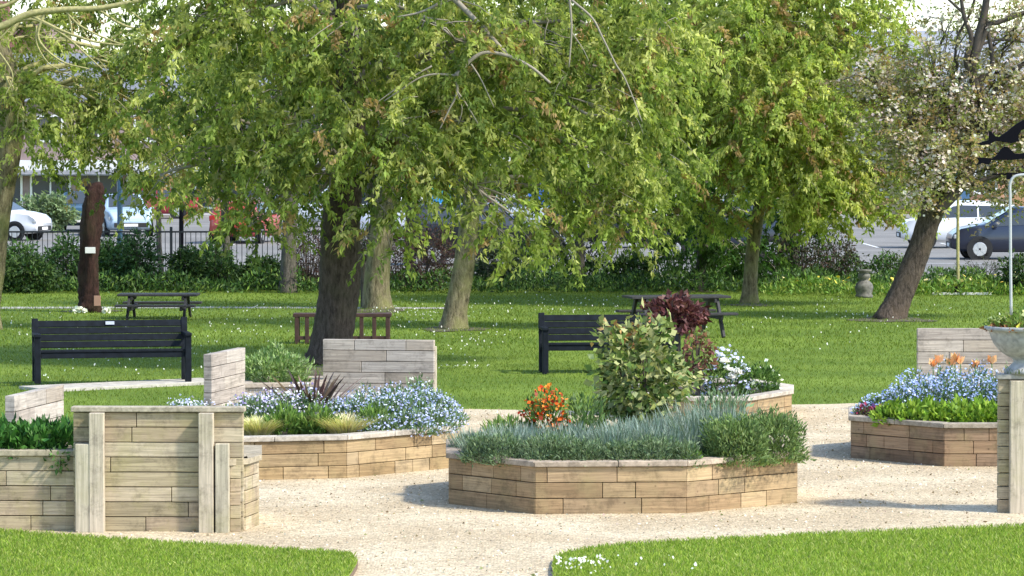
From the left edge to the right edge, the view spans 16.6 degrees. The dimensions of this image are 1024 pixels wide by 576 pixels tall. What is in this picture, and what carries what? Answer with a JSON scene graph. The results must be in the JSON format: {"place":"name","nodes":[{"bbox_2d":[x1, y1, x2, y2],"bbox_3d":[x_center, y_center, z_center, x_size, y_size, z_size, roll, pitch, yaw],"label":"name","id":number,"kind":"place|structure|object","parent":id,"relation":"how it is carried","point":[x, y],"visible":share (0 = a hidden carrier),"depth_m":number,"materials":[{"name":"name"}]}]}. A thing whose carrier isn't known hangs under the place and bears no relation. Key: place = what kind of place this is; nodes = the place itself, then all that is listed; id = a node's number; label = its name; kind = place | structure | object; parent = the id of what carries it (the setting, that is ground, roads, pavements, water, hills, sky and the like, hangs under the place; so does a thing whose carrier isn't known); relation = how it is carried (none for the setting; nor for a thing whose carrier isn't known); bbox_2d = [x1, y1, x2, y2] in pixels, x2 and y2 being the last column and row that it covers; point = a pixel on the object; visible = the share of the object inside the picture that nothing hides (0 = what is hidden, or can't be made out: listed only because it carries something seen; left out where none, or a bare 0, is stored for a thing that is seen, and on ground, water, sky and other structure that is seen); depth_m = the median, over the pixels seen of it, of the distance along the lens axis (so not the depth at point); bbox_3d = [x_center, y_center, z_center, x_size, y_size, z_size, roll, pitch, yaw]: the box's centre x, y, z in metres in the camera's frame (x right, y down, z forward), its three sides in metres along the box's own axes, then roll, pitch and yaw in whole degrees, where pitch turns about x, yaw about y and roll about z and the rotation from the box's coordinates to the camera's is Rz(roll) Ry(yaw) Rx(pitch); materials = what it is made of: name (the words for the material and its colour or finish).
{"place":"outdoors","nodes":[
{"label":"outdoors","id":0,"kind":"place"},
{"bbox_2d":[13,53,276,212],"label":"shop building","id":1,"kind":"structure","parent":0,"point":[24,181],"depth_m":165.90,"materials":[{"name":"stone"}]},
{"bbox_2d":[30,175,70,201],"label":"window","id":2,"kind":"structure","parent":1,"relation":"in","point":[42,185],"depth_m":165.92,"materials":[{"name":"grey glass"}]},
{"bbox_2d":[0,527,357,575],"bbox_3d":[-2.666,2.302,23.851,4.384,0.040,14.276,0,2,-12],"label":"front lawn","id":3,"kind":"structure","parent":0,"point":[168,557],"depth_m":27.47,"materials":[{"name":"green plant"}]},
{"bbox_2d":[0,212,1023,420],"bbox_3d":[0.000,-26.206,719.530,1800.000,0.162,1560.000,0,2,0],"label":"ground","id":4,"kind":"structure","parent":0,"point":[497,371],"depth_m":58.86,"materials":[{"name":"green plant"}]},
{"bbox_2d":[2,251,64,293],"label":"border shrub","id":5,"kind":"object","parent":4,"relation":"on","point":[36,265],"visible":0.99,"depth_m":77.79,"materials":[{"name":"green plant"}]},
{"bbox_2d":[15,190,81,230],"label":"border shrub","id":6,"kind":"object","parent":4,"relation":"on","point":[51,205],"visible":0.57,"depth_m":130.73,"materials":[{"name":"green plant"}]},
{"bbox_2d":[37,229,79,289],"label":"border shrub","id":7,"kind":"object","parent":4,"relation":"on","point":[57,251],"visible":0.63,"depth_m":79.31,"materials":[{"name":"green plant"}]},
{"bbox_2d":[19,378,203,391],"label":"paving slab","id":8,"kind":"structure","parent":4,"relation":"on","point":[130,384],"depth_m":47.72,"materials":[{"name":"concrete"}]},
{"bbox_2d":[32,317,191,383],"bbox_3d":[-5.496,0.850,48.303,2.145,0.862,0.637,0,2,-11],"label":"park bench","id":9,"kind":"object","parent":8,"relation":"on","point":[100,333],"visible":1,"depth_m":48.41,"materials":[{"name":"paint"}]},
{"bbox_2d":[98,235,143,289],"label":"border shrub","id":10,"kind":"object","parent":4,"relation":"on","point":[105,256],"visible":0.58,"depth_m":79.59,"materials":[{"name":"green plant"}]},
{"bbox_2d":[0,0,254,329],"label":"broadleaf tree","id":11,"kind":"object","parent":4,"relation":"on","point":[46,94],"visible":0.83,"depth_m":62.21,"materials":[{"name":"green plant"}]},
{"bbox_2d":[111,227,168,290],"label":"border shrub","id":12,"kind":"object","parent":4,"relation":"on","point":[136,254],"visible":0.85,"depth_m":79.05,"materials":[{"name":"green plant"}]},
{"bbox_2d":[114,293,201,319],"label":"picnic table","id":13,"kind":"object","parent":4,"relation":"on","point":[185,297],"visible":0.94,"depth_m":66.11,"materials":[{"name":"grey wood"}]},
{"bbox_2d":[163,241,207,290],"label":"border shrub","id":14,"kind":"object","parent":4,"relation":"on","point":[187,257],"visible":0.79,"depth_m":79.40,"materials":[{"name":"green plant"}]},
{"bbox_2d":[123,0,290,258],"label":"broadleaf tree","id":15,"kind":"object","parent":4,"relation":"on","point":[196,111],"visible":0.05,"depth_m":81.21,"materials":[{"name":"green plant"}]},
{"bbox_2d":[190,255,255,290],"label":"border shrub","id":16,"kind":"object","parent":4,"relation":"on","point":[231,269],"visible":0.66,"depth_m":79.31,"materials":[{"name":"green plant"}]},
{"bbox_2d":[177,5,333,292],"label":"broadleaf tree","id":17,"kind":"object","parent":4,"relation":"on","point":[287,264],"visible":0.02,"depth_m":77.89,"materials":[{"name":"green plant"}]},
{"bbox_2d":[277,225,320,289],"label":"border shrub","id":18,"kind":"object","parent":4,"relation":"on","point":[309,268],"visible":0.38,"depth_m":79.43,"materials":[{"name":"green plant"}]},
{"bbox_2d":[293,313,391,343],"bbox_3d":[-2.805,0.667,58.276,1.620,0.502,0.400,0,2,0],"label":"timber bench","id":19,"kind":"object","parent":4,"relation":"on","point":[306,337],"visible":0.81,"depth_m":58.09,"materials":[{"name":"brown wood"}]},
{"bbox_2d":[357,308,405,312],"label":"bare earth","id":20,"kind":"structure","parent":4,"relation":"on","point":[360,310],"depth_m":69.57,"materials":[{"name":"brown soil"}]},
{"bbox_2d":[225,0,512,308],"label":"broadleaf tree","id":21,"kind":"object","parent":20,"relation":"on","point":[375,292],"visible":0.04,"depth_m":70.31,"materials":[{"name":"green plant"}]},
{"bbox_2d":[87,0,730,364],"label":"broadleaf tree","id":22,"kind":"object","parent":4,"relation":"on","point":[489,52],"visible":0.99,"depth_m":51.41,"materials":[{"name":"green plant"}]},
{"bbox_2d":[390,216,483,290],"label":"border shrub","id":23,"kind":"object","parent":4,"relation":"on","point":[430,259],"visible":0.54,"depth_m":78.94,"materials":[{"name":"green plant"}]},
{"bbox_2d":[426,326,489,331],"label":"bare earth","id":24,"kind":"structure","parent":4,"relation":"on","point":[437,330],"depth_m":62.45,"materials":[{"name":"brown soil"}]},
{"bbox_2d":[388,0,718,328],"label":"broadleaf tree","id":25,"kind":"object","parent":24,"relation":"on","point":[599,197],"visible":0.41,"depth_m":62.68,"materials":[{"name":"green plant"}]},
{"bbox_2d":[0,349,916,424],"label":"grass","id":26,"kind":"structure","parent":4,"relation":"on","point":[454,374],"depth_m":50.50,"materials":[{"name":"green plant"}]},
{"bbox_2d":[474,231,536,289],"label":"border shrub","id":27,"kind":"object","parent":4,"relation":"on","point":[482,269],"visible":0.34,"depth_m":79.89,"materials":[{"name":"green plant"}]},
{"bbox_2d":[2,263,1018,293],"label":"ground cover","id":28,"kind":"object","parent":4,"relation":"on","point":[605,282],"visible":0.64,"depth_m":78.31,"materials":[{"name":"green plant"}]},
{"bbox_2d":[470,0,673,276],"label":"broadleaf tree","id":29,"kind":"object","parent":4,"relation":"on","point":[582,259],"depth_m":81.34,"materials":[{"name":"green plant"}]},
{"bbox_2d":[538,313,680,374],"bbox_3d":[1.403,0.793,50.803,2.005,0.862,0.637,0,2,-6],"label":"park bench","id":30,"kind":"object","parent":4,"relation":"on","point":[576,327],"visible":0.52,"depth_m":50.93,"materials":[{"name":"paint"}]},
{"bbox_2d":[615,294,737,337],"bbox_3d":[2.821,0.493,60.471,1.750,0.730,1.620,-1,2,-13],"label":"picnic table","id":31,"kind":"object","parent":4,"relation":"on","point":[713,298],"visible":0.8,"depth_m":60.26,"materials":[{"name":"grey wood"}]},
{"bbox_2d":[473,238,902,285],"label":"ground cover","id":32,"kind":"object","parent":4,"relation":"on","point":[869,267],"visible":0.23,"depth_m":81.56,"materials":[{"name":"green plant"}]},
{"bbox_2d":[619,167,845,290],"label":"shrub","id":33,"kind":"object","parent":4,"relation":"on","point":[705,255],"visible":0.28,"depth_m":78.87,"materials":[{"name":"green plant"}]},
{"bbox_2d":[581,0,950,302],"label":"broadleaf tree","id":34,"kind":"object","parent":4,"relation":"on","point":[759,134],"visible":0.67,"depth_m":70.93,"materials":[{"name":"green plant"}]},
{"bbox_2d":[760,228,844,279],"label":"border shrub","id":35,"kind":"object","parent":4,"relation":"on","point":[805,249],"visible":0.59,"depth_m":80.41,"materials":[{"name":"green plant"}]},
{"bbox_2d":[809,232,869,282],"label":"border shrub","id":36,"kind":"object","parent":4,"relation":"on","point":[847,253],"visible":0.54,"depth_m":81.37,"materials":[{"name":"green plant"}]},
{"bbox_2d":[759,272,1023,295],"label":"ground cover","id":37,"kind":"object","parent":4,"relation":"on","point":[927,287],"visible":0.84,"depth_m":76.80,"materials":[{"name":"green plant"}]},
{"bbox_2d":[816,0,1023,318],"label":"cherry tree","id":38,"kind":"object","parent":4,"relation":"on","point":[942,155],"visible":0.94,"depth_m":65.90,"materials":[{"name":"white plant"}]},
{"bbox_2d":[994,249,1023,293],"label":"border shrub","id":39,"kind":"object","parent":4,"relation":"on","point":[1017,265],"visible":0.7,"depth_m":77.38,"materials":[{"name":"green plant"}]},
{"label":"bare earth","id":40,"kind":"structure","parent":4,"relation":"on","visible":0},
{"bbox_2d":[77,182,105,312],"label":"tree stump","id":41,"kind":"object","parent":40,"relation":"on","point":[90,235],"visible":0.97,"depth_m":68.89,"materials":[{"name":"brown wood"}]},
{"bbox_2d":[0,0,1023,52],"label":"sky","id":42,"kind":"structure","parent":0,"point":[938,3],"materials":[{"name":"white"}]},
{"bbox_2d":[4,403,1023,575],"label":"gravel path","id":43,"kind":"structure","parent":0,"point":[537,549],"depth_m":31.17,"materials":[{"name":"beige gravel"}]},
{"bbox_2d":[5,385,63,423],"bbox_3d":[-4.408,1.456,32.537,0.095,1.024,1.516,0,2,10],"label":"seating screen","id":44,"kind":"object","parent":43,"relation":"on","point":[33,404],"visible":0.18,"depth_m":32.45,"materials":[{"name":"grey wood"}]},
{"bbox_2d":[0,442,74,529],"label":"timber planter","id":45,"kind":"object","parent":43,"relation":"on","point":[36,493],"visible":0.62,"depth_m":30.05,"materials":[{"name":"wood"}]},
{"bbox_2d":[14,416,60,460],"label":"glossy plant","id":46,"kind":"object","parent":45,"relation":"in","point":[42,434],"visible":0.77,"depth_m":30.17,"materials":[{"name":"green plant"}]},
{"bbox_2d":[35,415,73,464],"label":"glossy plant","id":47,"kind":"object","parent":45,"relation":"in","point":[65,429],"visible":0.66,"depth_m":30.20,"materials":[{"name":"green plant"}]},
{"bbox_2d":[71,406,245,532],"bbox_3d":[-3.010,1.542,29.958,1.481,1.068,0.221,0,2,1],"label":"seating screen","id":48,"kind":"object","parent":43,"relation":"on","point":[152,468],"visible":1,"depth_m":29.94,"materials":[{"name":"beige wood"}]},
{"bbox_2d":[204,348,244,405],"bbox_3d":[-3.201,1.197,39.232,0.095,0.994,1.322,0,2,12],"label":"seating screen","id":49,"kind":"object","parent":43,"relation":"on","point":[224,377],"visible":0.56,"depth_m":39.05,"materials":[{"name":"grey wood"}]},
{"bbox_2d":[229,445,261,531],"bbox_3d":[-2.340,1.737,30.636,0.345,0.618,1.504,0,2,-5],"label":"timber planter","id":50,"kind":"object","parent":43,"relation":"on","point":[252,456],"visible":0.76,"depth_m":30.11,"materials":[{"name":"wood"}]},
{"bbox_2d":[245,376,325,391],"bbox_3d":[-2.674,1.343,40.989,1.039,0.559,1.382,0,2,-4],"label":"timber planter","id":51,"kind":"object","parent":43,"relation":"on","point":[250,386],"visible":0.1,"depth_m":40.36,"materials":[{"name":"wood"}]},
{"bbox_2d":[244,337,315,382],"bbox_3d":[-2.746,0.867,40.915,0.871,0.629,0.846,-2,3,-40],"label":"bushy shrub","id":52,"kind":"object","parent":51,"relation":"on","point":[281,362],"visible":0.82,"depth_m":40.77,"materials":[{"name":"green plant"}]},
{"bbox_2d":[243,419,462,479],"bbox_3d":[-1.961,1.595,36.427,2.909,0.429,3.991,0,2,0],"label":"octagonal planter","id":53,"kind":"object","parent":43,"relation":"on","point":[323,455],"visible":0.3,"depth_m":34.80,"materials":[{"name":"wood"}]},
{"bbox_2d":[243,414,287,435],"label":"grass tuft","id":54,"kind":"object","parent":53,"relation":"on","point":[256,426],"visible":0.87,"depth_m":35.30,"materials":[{"name":"yellow plant"}]},
{"bbox_2d":[261,401,312,434],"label":"green tuft","id":55,"kind":"object","parent":53,"relation":"on","point":[291,415],"visible":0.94,"depth_m":35.43,"materials":[{"name":"green plant"}]},
{"bbox_2d":[256,368,372,409],"bbox_3d":[-2.133,1.154,36.664,1.183,0.577,1.211,2,3,37],"label":"spiky plant","id":56,"kind":"object","parent":53,"relation":"on","point":[324,391],"visible":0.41,"depth_m":36.53,"materials":[{"name":"purple plant"}]},
{"bbox_2d":[291,398,345,434],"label":"green tuft","id":57,"kind":"object","parent":53,"relation":"on","point":[315,427],"visible":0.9,"depth_m":35.43,"materials":[{"name":"green plant"}]},
{"bbox_2d":[305,411,383,433],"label":"grass tuft","id":58,"kind":"object","parent":53,"relation":"on","point":[346,424],"visible":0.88,"depth_m":35.27,"materials":[{"name":"yellow plant"}]},
{"bbox_2d":[382,406,442,436],"bbox_3d":[-1.032,1.341,35.634,0.669,0.344,0.647,0,2,0],"label":"forget me not","id":59,"kind":"object","parent":53,"relation":"on","point":[410,418],"visible":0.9,"depth_m":35.53,"materials":[{"name":"blue plant"}]},
{"bbox_2d":[406,402,461,433],"bbox_3d":[-0.844,1.338,35.949,0.666,0.376,0.644,0,2,0],"label":"forget me not","id":60,"kind":"object","parent":53,"relation":"on","point":[443,419],"visible":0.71,"depth_m":35.84,"materials":[{"name":"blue plant"}]},
{"bbox_2d":[411,387,468,428],"bbox_3d":[-0.785,1.242,36.503,0.711,0.438,0.628,0,2,0],"label":"forget me not","id":61,"kind":"object","parent":53,"relation":"on","point":[449,407],"visible":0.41,"depth_m":36.48,"materials":[{"name":"blue plant"}]},
{"bbox_2d":[323,339,436,391],"bbox_3d":[-1.539,1.111,41.016,1.322,1.026,0.166,0,2,9],"label":"seating screen","id":62,"kind":"object","parent":43,"relation":"on","point":[379,362],"visible":0.56,"depth_m":40.94,"materials":[{"name":"grey wood"}]},
{"bbox_2d":[446,438,798,513],"bbox_3d":[1.060,1.713,32.992,3.384,0.474,3.310,0,2,0],"label":"octagonal planter","id":63,"kind":"object","parent":43,"relation":"on","point":[531,486],"visible":0.69,"depth_m":31.47,"materials":[{"name":"wood"}]},
{"bbox_2d":[454,431,504,468],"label":"edging herb","id":64,"kind":"object","parent":63,"relation":"on","point":[473,453],"visible":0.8,"depth_m":31.93,"materials":[{"name":"green plant"}]},
{"bbox_2d":[475,430,532,466],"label":"edging herb","id":65,"kind":"object","parent":63,"relation":"on","point":[503,442],"visible":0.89,"depth_m":31.75,"materials":[{"name":"green plant"}]},
{"bbox_2d":[513,429,570,460],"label":"edging herb","id":66,"kind":"object","parent":63,"relation":"on","point":[533,445],"visible":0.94,"depth_m":31.61,"materials":[{"name":"green plant"}]},
{"bbox_2d":[517,382,572,430],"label":"orange wallflower","id":67,"kind":"object","parent":63,"relation":"on","point":[538,411],"visible":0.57,"depth_m":33.41,"materials":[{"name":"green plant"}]},
{"bbox_2d":[536,430,593,460],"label":"edging herb","id":68,"kind":"object","parent":63,"relation":"on","point":[567,442],"visible":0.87,"depth_m":31.57,"materials":[{"name":"green plant"}]},
{"bbox_2d":[554,383,611,433],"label":"leafy plant","id":69,"kind":"object","parent":63,"relation":"on","point":[581,413],"visible":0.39,"depth_m":33.52,"materials":[{"name":"green plant"}]},
{"bbox_2d":[561,435,616,466],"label":"edging herb","id":70,"kind":"object","parent":63,"relation":"on","point":[597,450],"visible":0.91,"depth_m":31.57,"materials":[{"name":"green plant"}]},
{"bbox_2d":[572,421,659,460],"bbox_3d":[0.931,1.420,32.221,0.850,0.353,0.850,0,2,0],"label":"lavender","id":71,"kind":"object","parent":63,"relation":"on","point":[604,436],"visible":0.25,"depth_m":32.10,"materials":[{"name":"green plant"}]},
{"bbox_2d":[593,436,648,468],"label":"edging herb","id":72,"kind":"object","parent":63,"relation":"on","point":[625,447],"visible":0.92,"depth_m":31.57,"materials":[{"name":"green plant"}]},
{"bbox_2d":[583,297,704,426],"bbox_3d":[1.306,0.818,33.896,1.164,1.471,1.030,1,3,31],"label":"variegated shrub","id":73,"kind":"object","parent":63,"relation":"on","point":[618,380],"visible":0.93,"depth_m":33.74,"materials":[{"name":"green plant"}]},
{"bbox_2d":[625,433,683,468],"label":"edging herb","id":74,"kind":"object","parent":63,"relation":"on","point":[654,443],"visible":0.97,"depth_m":31.58,"materials":[{"name":"green plant"}]},
{"bbox_2d":[665,437,708,467],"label":"edging herb","id":75,"kind":"object","parent":63,"relation":"on","point":[684,448],"visible":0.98,"depth_m":31.57,"materials":[{"name":"green plant"}]},
{"bbox_2d":[669,381,756,421],"bbox_3d":[1.938,1.199,33.553,0.952,0.661,0.752,-1,3,-28],"label":"leafy plant","id":76,"kind":"object","parent":63,"relation":"on","point":[717,401],"visible":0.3,"depth_m":33.54,"materials":[{"name":"green plant"}]},
{"bbox_2d":[697,411,779,468],"bbox_3d":[2.034,1.375,31.975,0.834,0.539,0.798,0,2,0],"label":"feathery bush","id":77,"kind":"object","parent":63,"relation":"on","point":[742,431],"visible":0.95,"depth_m":31.83,"materials":[{"name":"green plant"}]},
{"bbox_2d":[738,403,816,467],"bbox_3d":[2.401,1.344,32.320,0.749,0.591,0.738,1,3,32],"label":"feathery bush","id":78,"kind":"object","parent":63,"relation":"on","point":[781,424],"visible":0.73,"depth_m":32.17,"materials":[{"name":"green plant"}]},
{"bbox_2d":[631,378,793,418],"bbox_3d":[2.437,1.376,42.884,2.062,0.339,3.455,0,2,0],"label":"octagonal planter","id":79,"kind":"object","parent":43,"relation":"on","point":[782,397],"visible":0.22,"depth_m":41.97,"materials":[{"name":"wood"}]},
{"bbox_2d":[640,288,712,389],"bbox_3d":[1.987,0.645,42.661,0.895,1.291,0.956,0,2,0],"label":"purple shrub","id":80,"kind":"object","parent":79,"relation":"on","point":[679,307],"visible":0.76,"depth_m":42.49,"materials":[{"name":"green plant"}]},
{"bbox_2d":[681,325,718,395],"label":"pink tipped shrub","id":81,"kind":"object","parent":79,"relation":"on","point":[698,340],"visible":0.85,"depth_m":42.30,"materials":[{"name":"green plant"}]},
{"bbox_2d":[700,344,754,395],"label":"flower clump","id":82,"kind":"object","parent":79,"relation":"on","point":[734,364],"visible":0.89,"depth_m":42.44,"materials":[{"name":"white plant"}]},
{"bbox_2d":[739,358,783,393],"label":"flower clump","id":83,"kind":"object","parent":79,"relation":"on","point":[757,372],"visible":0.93,"depth_m":42.57,"materials":[{"name":"green plant"}]},
{"bbox_2d":[848,405,998,465],"bbox_3d":[5.392,1.536,37.666,3.717,0.446,3.392,0,2,0],"label":"octagonal planter","id":84,"kind":"object","parent":43,"relation":"on","point":[937,443],"visible":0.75,"depth_m":36.20,"materials":[{"name":"wood"}]},
{"bbox_2d":[867,396,913,426],"bbox_3d":[3.968,1.286,36.699,0.527,0.334,0.463,0,2,0],"label":"lime primrose","id":85,"kind":"object","parent":84,"relation":"on","point":[887,409],"visible":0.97,"depth_m":36.64,"materials":[{"name":"green plant"}]},
{"bbox_2d":[912,397,960,421],"bbox_3d":[4.413,1.292,36.465,0.470,0.328,0.520,2,3,39],"label":"lime primrose","id":86,"kind":"object","parent":84,"relation":"on","point":[938,411],"visible":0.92,"depth_m":36.37,"materials":[{"name":"green plant"}]},
{"bbox_2d":[922,366,977,403],"bbox_3d":[4.657,1.116,37.294,0.686,0.608,0.626,0,2,0],"label":"forget me not","id":87,"kind":"object","parent":84,"relation":"on","point":[946,392],"visible":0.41,"depth_m":37.23,"materials":[{"name":"blue plant"}]},
{"bbox_2d":[959,396,996,421],"bbox_3d":[4.876,1.299,36.447,0.548,0.354,0.495,0,2,0],"label":"lime primrose","id":88,"kind":"object","parent":84,"relation":"on","point":[986,414],"visible":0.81,"depth_m":36.36,"materials":[{"name":"green plant"}]},
{"bbox_2d":[917,328,1012,391],"bbox_3d":[5.706,1.008,43.479,1.408,1.024,0.095,0,2,0],"label":"seating screen","id":89,"kind":"object","parent":43,"relation":"on","point":[969,344],"visible":0.33,"depth_m":43.42,"materials":[{"name":"grey wood"}]},
{"bbox_2d":[995,373,1023,513],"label":"seating screen","id":90,"kind":"object","parent":43,"relation":"on","point":[1010,444],"visible":1,"depth_m":31.43,"materials":[{"name":"beige wood"}]},
{"bbox_2d":[984,325,1023,374],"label":"stone urn","id":91,"kind":"object","parent":90,"relation":"on","point":[1007,343],"visible":0.92,"depth_m":31.37,"materials":[{"name":"stone"}]},
{"bbox_2d":[979,305,1023,332],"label":"urn flowers","id":92,"kind":"object","parent":91,"relation":"in","point":[1014,320],"visible":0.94,"depth_m":31.43,"materials":[{"name":"green plant"}]},
{"bbox_2d":[7,217,1023,273],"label":"road","id":93,"kind":"structure","parent":0,"point":[943,255],"depth_m":113.28,"materials":[{"name":"grey asphalt"}]},
{"bbox_2d":[8,202,51,240],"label":"parked car","id":94,"kind":"object","parent":93,"relation":"on","point":[22,219],"visible":0.73,"depth_m":119.89,"materials":[{"name":"white paint"}]},
{"bbox_2d":[102,194,153,236],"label":"parked car","id":95,"kind":"object","parent":93,"relation":"on","point":[110,220],"visible":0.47,"depth_m":125.22,"materials":[{"name":"white paint"}]},
{"bbox_2d":[404,203,562,265],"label":"parked car","id":96,"kind":"object","parent":93,"relation":"on","point":[507,224],"visible":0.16,"depth_m":95.18,"materials":[{"name":"paint"}]},
{"bbox_2d":[896,200,1013,246],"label":"parked car","id":97,"kind":"object","parent":93,"relation":"on","point":[945,227],"visible":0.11,"depth_m":111.21,"materials":[{"name":"white paint"}]},
{"bbox_2d":[946,206,1023,259],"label":"parked car","id":98,"kind":"object","parent":93,"relation":"on","point":[984,244],"visible":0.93,"depth_m":100.18,"materials":[{"name":"blue paint"}]},
{"bbox_2d":[153,277,939,285],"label":"verge","id":99,"kind":"structure","parent":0,"point":[538,284],"depth_m":82.07,"materials":[{"name":"green plant"}]},
{"bbox_2d":[8,227,427,277],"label":"railing fence","id":100,"kind":"object","parent":99,"relation":"on","point":[171,231],"visible":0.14,"depth_m":82.61,"materials":[{"name":"black metal"}]},
{"bbox_2d":[551,521,1023,575],"bbox_3d":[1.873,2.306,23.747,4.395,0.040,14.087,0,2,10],"label":"front lawn","id":101,"kind":"structure","parent":0,"point":[811,558],"depth_m":27.66,"materials":[{"name":"green plant"}]},
{"bbox_2d":[852,31,1023,99],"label":"hall building","id":102,"kind":"structure","parent":0,"point":[953,33],"depth_m":193.87,"materials":[{"name":"stone"}]},
{"bbox_2d":[976,120,1023,178],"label":"black ornament","id":103,"kind":"object","parent":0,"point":[1011,134],"visible":1,"depth_m":31.27,"materials":[{"name":"black metal"}]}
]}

